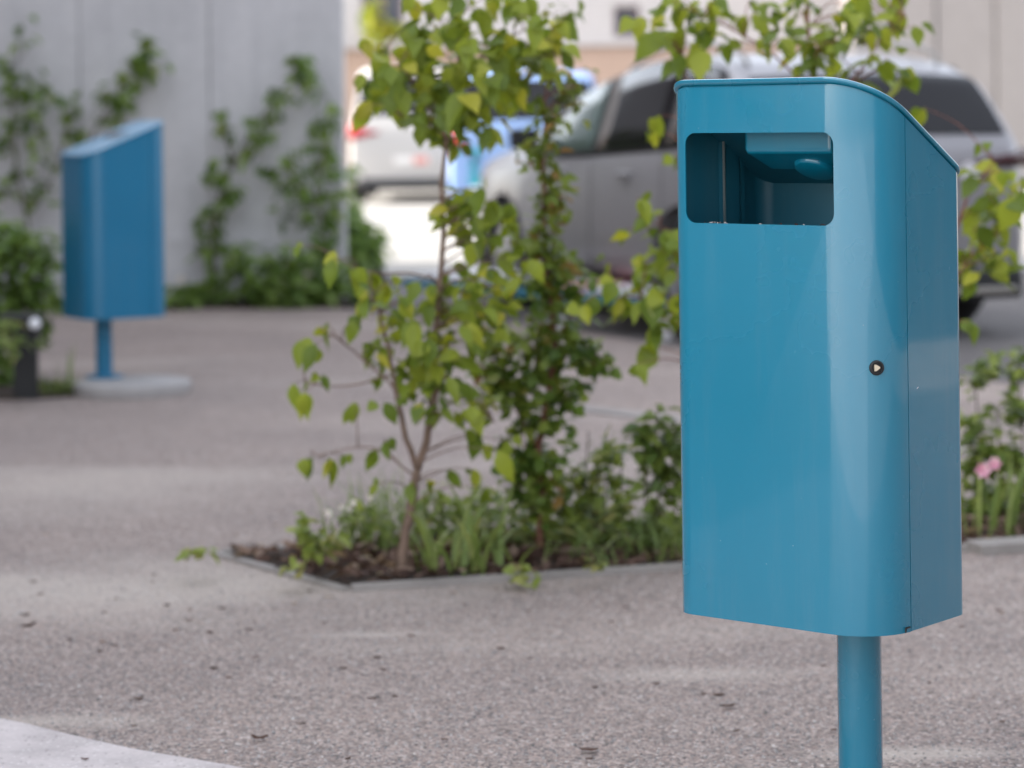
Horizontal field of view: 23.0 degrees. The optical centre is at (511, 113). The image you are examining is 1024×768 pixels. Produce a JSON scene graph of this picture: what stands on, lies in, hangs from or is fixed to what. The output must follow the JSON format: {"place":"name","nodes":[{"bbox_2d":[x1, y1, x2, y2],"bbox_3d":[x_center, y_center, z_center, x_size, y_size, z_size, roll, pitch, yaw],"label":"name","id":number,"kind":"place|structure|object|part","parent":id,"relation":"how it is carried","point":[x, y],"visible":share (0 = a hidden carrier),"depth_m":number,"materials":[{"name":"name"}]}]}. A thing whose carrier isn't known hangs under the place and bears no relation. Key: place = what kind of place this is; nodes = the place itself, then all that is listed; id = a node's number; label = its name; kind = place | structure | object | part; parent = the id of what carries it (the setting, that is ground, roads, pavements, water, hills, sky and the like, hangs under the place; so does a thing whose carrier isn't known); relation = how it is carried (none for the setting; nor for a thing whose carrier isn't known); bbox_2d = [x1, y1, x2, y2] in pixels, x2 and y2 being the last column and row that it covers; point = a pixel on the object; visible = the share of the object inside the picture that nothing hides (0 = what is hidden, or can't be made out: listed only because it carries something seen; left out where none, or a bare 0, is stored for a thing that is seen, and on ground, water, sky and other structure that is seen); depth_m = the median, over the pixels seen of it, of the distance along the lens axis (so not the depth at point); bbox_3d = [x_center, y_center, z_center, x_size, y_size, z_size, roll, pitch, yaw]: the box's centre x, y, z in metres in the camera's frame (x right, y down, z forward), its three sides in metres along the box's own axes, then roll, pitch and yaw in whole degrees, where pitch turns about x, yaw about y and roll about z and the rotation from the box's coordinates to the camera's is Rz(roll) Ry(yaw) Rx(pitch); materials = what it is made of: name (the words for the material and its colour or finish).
{"place":"outdoors","nodes":[
{"label":"outdoors","id":0,"kind":"place"},
{"bbox_2d":[0,376,74,399],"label":"bed soil","id":1,"kind":"structure","parent":0,"point":[6,392],"depth_m":11.35,"materials":[{"name":"brown soil"}]},
{"bbox_2d":[0,312,42,399],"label":"bollard light","id":2,"kind":"object","parent":1,"relation":"on","point":[26,374],"visible":0.98,"depth_m":11.21,"materials":[{"name":"black metal"}]},
{"bbox_2d":[0,213,62,385],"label":"shrub","id":3,"kind":"object","parent":1,"relation":"on","point":[25,290],"visible":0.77,"depth_m":11.84,"materials":[{"name":"green plant"}]},
{"bbox_2d":[0,319,86,395],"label":"weed","id":4,"kind":"object","parent":1,"relation":"on","point":[13,346],"visible":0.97,"depth_m":11.10,"materials":[{"name":"green plant"}]},
{"bbox_2d":[2,264,384,308],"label":"wall bed soil","id":5,"kind":"structure","parent":0,"point":[340,304],"depth_m":16.43,"materials":[{"name":"brown soil"}]},
{"bbox_2d":[0,12,86,256],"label":"climbing plant","id":6,"kind":"object","parent":5,"relation":"on","point":[24,95],"visible":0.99,"depth_m":16.74,"materials":[{"name":"green plant"}]},
{"bbox_2d":[90,33,172,139],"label":"climbing plant","id":7,"kind":"object","parent":5,"relation":"on","point":[139,64],"visible":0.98,"depth_m":16.75,"materials":[{"name":"green plant"}]},
{"bbox_2d":[184,54,321,297],"bbox_3d":[-1.715,0.445,16.760,0.935,1.680,0.380,-1,0,0],"label":"climbing plant","id":8,"kind":"object","parent":5,"relation":"on","point":[302,68],"visible":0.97,"depth_m":16.73,"materials":[{"name":"green plant"}]},
{"bbox_2d":[165,242,395,309],"bbox_3d":[-1.562,1.077,16.504,1.620,0.467,0.725,-1,0,0],"label":"shrub","id":9,"kind":"object","parent":5,"relation":"on","point":[260,292],"visible":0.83,"depth_m":16.41,"materials":[{"name":"green plant"}]},
{"bbox_2d":[255,88,352,276],"bbox_3d":[-1.377,0.536,16.765,0.671,1.403,0.367,-1,0,0],"label":"climbing plant","id":10,"kind":"object","parent":5,"relation":"on","point":[329,224],"visible":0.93,"depth_m":16.73,"materials":[{"name":"green plant"}]},
{"bbox_2d":[346,163,395,272],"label":"shrub","id":11,"kind":"object","parent":5,"relation":"on","point":[366,249],"visible":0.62,"depth_m":18.81,"materials":[{"name":"green plant"}]},
{"bbox_2d":[0,276,1023,767],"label":"ground","id":12,"kind":"structure","parent":0,"point":[220,450],"depth_m":6.22,"materials":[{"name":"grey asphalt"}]},
{"bbox_2d":[21,620,36,625],"bbox_3d":[-1.189,1.259,6.206,0.046,0.009,0.018,-1,0,-38],"label":"bark chip","id":13,"kind":"object","parent":12,"relation":"on","point":[32,623],"visible":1,"depth_m":6.20,"materials":[{"name":"wood"}]},
{"bbox_2d":[0,718,240,767],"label":"concrete apron","id":14,"kind":"object","parent":12,"relation":"on","point":[23,745],"visible":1,"depth_m":4.93,"materials":[{"name":"grey concrete"}]},
{"bbox_2d":[73,375,191,399],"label":"footing slab","id":15,"kind":"structure","parent":12,"relation":"on","point":[124,387],"depth_m":11.26,"materials":[{"name":"concrete"}]},
{"bbox_2d":[60,120,164,378],"bbox_3d":[-1.845,0.627,11.640,0.410,1.182,0.410,-1,0,-31],"label":"litter bin","id":16,"kind":"object","parent":15,"relation":"on","point":[112,226],"visible":1,"depth_m":11.48,"materials":[{"name":"blue metal"}]},
{"bbox_2d":[150,124,164,316],"bbox_3d":[-1.713,0.492,11.720,0.089,0.888,0.400,-1,0,-31],"label":"door","id":17,"kind":"structure","parent":16,"relation":"in","point":[156,135],"depth_m":11.55,"materials":[{"name":"blue metal"}]},
{"bbox_2d":[0,0,347,302],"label":"concrete wall","id":18,"kind":"structure","parent":12,"relation":"on","point":[229,56],"depth_m":17.00,"materials":[{"name":"grey concrete"}]},
{"bbox_2d":[174,546,219,565],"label":"weed","id":19,"kind":"object","parent":12,"relation":"on","point":[196,552],"visible":1,"depth_m":6.74,"materials":[{"name":"green plant"}]},
{"bbox_2d":[251,734,267,738],"bbox_3d":[-0.505,1.245,5.032,0.033,0.011,0.015,-1,0,-17],"label":"bark chip","id":20,"kind":"object","parent":12,"relation":"on","point":[258,737],"visible":1,"depth_m":5.03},
{"bbox_2d":[215,552,350,591],"bbox_3d":[-0.637,1.263,6.890,0.030,0.030,0.688,-1,0,-36],"label":"bed edging","id":21,"kind":"object","parent":12,"relation":"on","point":[276,570],"visible":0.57,"depth_m":6.87,"materials":[{"name":"concrete"}]},
{"bbox_2d":[279,557,606,589],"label":"weed","id":22,"kind":"object","parent":12,"relation":"on","point":[521,578],"visible":1,"depth_m":6.60,"materials":[{"name":"green plant"}]},
{"bbox_2d":[402,269,672,340],"bbox_3d":[0.391,1.115,14.767,0.600,0.260,2.834,-1,0,-36],"label":"kerb","id":23,"kind":"object","parent":12,"relation":"on","point":[626,284],"visible":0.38,"depth_m":14.62,"materials":[{"name":"grey concrete"}]},
{"bbox_2d":[580,748,597,750],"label":"dry leaf","id":24,"kind":"object","parent":12,"relation":"on","point":[589,749],"visible":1,"depth_m":4.91,"materials":[{"name":"brown plant"}]},
{"bbox_2d":[344,0,837,184],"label":"apartment building","id":25,"kind":"structure","parent":12,"relation":"on","point":[607,50],"depth_m":45.00,"materials":[{"name":"beige"}]},
{"bbox_2d":[362,0,403,26],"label":"window","id":26,"kind":"structure","parent":25,"relation":"in","point":[393,12],"depth_m":45.18,"materials":[{"name":"grey glass"}]},
{"bbox_2d":[614,6,638,36],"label":"window","id":27,"kind":"structure","parent":25,"relation":"in","point":[632,12],"depth_m":45.18,"materials":[{"name":"grey glass"}]},
{"bbox_2d":[221,505,964,551],"bbox_3d":[1.385,1.236,7.812,4.600,0.034,0.022,-1,0,-16],"label":"bed edging","id":28,"kind":"object","parent":12,"relation":"on","point":[279,547],"visible":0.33,"depth_m":7.22,"materials":[{"name":"concrete"}]},
{"bbox_2d":[226,495,1023,586],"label":"bark mulch","id":29,"kind":"object","parent":12,"relation":"on","point":[354,555],"visible":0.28,"depth_m":6.96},
{"bbox_2d":[285,494,373,564],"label":"flowering plant","id":30,"kind":"object","parent":29,"relation":"on","point":[311,542],"visible":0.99,"depth_m":6.74,"materials":[{"name":"green plant"}]},
{"bbox_2d":[287,451,465,556],"bbox_3d":[-0.367,1.106,7.257,0.576,0.276,0.570,-1,0,0],"label":"grass tuft","id":31,"kind":"object","parent":29,"relation":"on","point":[369,533],"visible":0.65,"depth_m":7.16,"materials":[{"name":"green plant"}]},
{"bbox_2d":[287,0,580,577],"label":"sapling","id":32,"kind":"object","parent":29,"relation":"on","point":[459,110],"visible":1,"depth_m":6.71,"materials":[{"name":"green plant"}]},
{"bbox_2d":[331,482,588,551],"bbox_3d":[-0.139,1.163,7.202,0.764,0.212,0.241,-1,0,0],"label":"ground cover plant","id":33,"kind":"object","parent":29,"relation":"on","point":[525,523],"visible":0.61,"depth_m":7.18,"materials":[{"name":"green plant"}]},
{"bbox_2d":[370,475,577,575],"bbox_3d":[-0.086,1.114,6.773,0.616,0.254,0.452,-1,0,0],"label":"strap leaf plant","id":34,"kind":"object","parent":29,"relation":"on","point":[470,544],"visible":0.98,"depth_m":6.81,"materials":[{"name":"green plant"}]},
{"bbox_2d":[380,474,679,544],"bbox_3d":[0.057,1.149,7.259,0.926,0.181,0.605,-1,0,0],"label":"grass tuft","id":35,"kind":"object","parent":29,"relation":"on","point":[449,522],"visible":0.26,"depth_m":7.22,"materials":[{"name":"green plant"}]},
{"bbox_2d":[465,0,621,546],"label":"shrub","id":36,"kind":"object","parent":29,"relation":"on","point":[533,462],"visible":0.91,"depth_m":7.08,"materials":[{"name":"green plant"}]},
{"bbox_2d":[545,423,642,548],"bbox_3d":[0.225,1.061,7.161,0.310,0.376,0.224,-1,0,0],"label":"border plant","id":37,"kind":"object","parent":29,"relation":"on","point":[607,454],"visible":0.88,"depth_m":7.13,"materials":[{"name":"green plant"}]},
{"bbox_2d":[514,501,681,572],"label":"grass tuft","id":38,"kind":"object","parent":29,"relation":"on","point":[655,539],"visible":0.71,"depth_m":6.93,"materials":[{"name":"green plant"}]},
{"bbox_2d":[620,404,681,555],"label":"border plant","id":39,"kind":"object","parent":29,"relation":"on","point":[655,454],"visible":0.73,"depth_m":7.08,"materials":[{"name":"green plant"}]},
{"bbox_2d":[565,0,1023,385],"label":"shrub","id":40,"kind":"object","parent":29,"relation":"on","point":[1006,214],"visible":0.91,"depth_m":6.86,"materials":[{"name":"green plant"}]},
{"bbox_2d":[960,346,1023,522],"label":"flowering plant","id":41,"kind":"object","parent":29,"relation":"on","point":[983,450],"visible":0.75,"depth_m":7.58,"materials":[{"name":"green plant"}]},
{"bbox_2d":[961,453,1023,537],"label":"strap leaf plant","id":42,"kind":"object","parent":29,"relation":"on","point":[1010,520],"visible":0.88,"depth_m":7.26,"materials":[{"name":"green plant"}]},
{"bbox_2d":[351,544,968,591],"bbox_3d":[0.431,1.246,6.854,1.774,0.038,0.022,-1,0,-16],"label":"bed edging","id":43,"kind":"object","parent":12,"relation":"on","point":[476,579],"visible":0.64,"depth_m":6.71,"materials":[{"name":"concrete"}]},
{"bbox_2d":[556,405,994,456],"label":"flush kerb","id":44,"kind":"structure","parent":12,"relation":"on","point":[615,411],"depth_m":10.41,"materials":[{"name":"concrete"}]},
{"bbox_2d":[673,77,962,767],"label":"litter bin","id":45,"kind":"object","parent":12,"relation":"on","point":[819,355],"visible":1,"depth_m":4.20,"materials":[{"name":"blue metal"}]},
{"bbox_2d":[676,85,910,636],"bbox_3d":[0.453,0.406,4.219,0.416,0.901,0.082,-1,0,32],"label":"door","id":46,"kind":"structure","parent":45,"relation":"in","point":[795,455],"depth_m":4.16,"materials":[{"name":"blue metal"}]},
{"bbox_2d":[965,536,1023,555],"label":"bed kerb","id":47,"kind":"structure","parent":12,"relation":"on","point":[997,546],"depth_m":7.05,"materials":[{"name":"concrete"}]},
{"bbox_2d":[346,185,1023,276],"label":"sunlit pavement","id":48,"kind":"structure","parent":0,"point":[401,216],"depth_m":26.91,"materials":[{"name":"white concrete"}]},
{"bbox_2d":[356,0,405,46],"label":"window shrub","id":49,"kind":"object","parent":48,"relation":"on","point":[384,32],"visible":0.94,"depth_m":44.11,"materials":[{"name":"green plant"}]},
{"bbox_2d":[348,66,452,201],"bbox_3d":[-1.394,0.297,37.250,2.100,1.940,4.620,-1,0,0],"label":"parked van","id":50,"kind":"object","parent":48,"relation":"on","point":[386,153],"visible":0.4,"depth_m":35.00,"materials":[{"name":"grey paint"}]},
{"bbox_3d":[-1.401,-0.254,35.110,1.485,0.576,0.133,-1,0,0],"label":"rear window","id":51,"kind":"part","parent":50,"relation":"part of","materials":[{"name":"grey glass"}]},
{"bbox_2d":[448,70,595,221],"bbox_3d":[0.168,0.375,30.250,2.100,1.746,4.620,-1,0,0],"label":"parked van","id":52,"kind":"object","parent":48,"relation":"on","point":[465,171],"visible":0.25,"depth_m":28.02,"materials":[{"name":"blue paint"}]},
{"bbox_3d":[0.161,-0.149,28.112,1.511,0.465,0.129,-1,0,0],"label":"rear window","id":53,"kind":"part","parent":52,"relation":"part of","materials":[{"name":"glass"}]},
{"bbox_2d":[347,269,1023,383],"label":"parking asphalt","id":54,"kind":"structure","parent":0,"point":[999,322],"depth_m":14.52,"materials":[{"name":"grey asphalt"}]},
{"bbox_2d":[470,42,1023,333],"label":"parked car","id":55,"kind":"object","parent":54,"relation":"on","point":[614,165],"visible":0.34,"depth_m":14.34,"materials":[{"name":"grey metal"}]},
{"bbox_3d":[0.350,0.039,15.449,0.152,0.468,0.980,-1,0,-22],"label":"side window","id":56,"kind":"part","parent":55,"relation":"part of","materials":[{"name":"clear glass"}]},
{"bbox_3d":[0.736,-0.036,14.511,0.156,0.507,0.891,-1,0,-22],"label":"side window","id":57,"kind":"part","parent":55,"relation":"part of","materials":[{"name":"black glass"}]},
{"bbox_3d":[1.043,-0.059,13.750,0.156,0.458,0.591,-1,0,-22],"label":"side window","id":58,"kind":"part","parent":55,"relation":"part of","materials":[{"name":"grey glass"}]},
{"bbox_3d":[1.960,-0.048,13.585,1.437,0.338,0.318,-1,0,-22],"label":"rear window","id":59,"kind":"part","parent":55,"relation":"part of","materials":[{"name":"grey glass"}]},
{"bbox_2d":[836,0,1023,177],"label":"beige building","id":60,"kind":"structure","parent":0,"point":[980,43],"depth_m":43.00,"materials":[{"name":"beige paint"}]}
]}

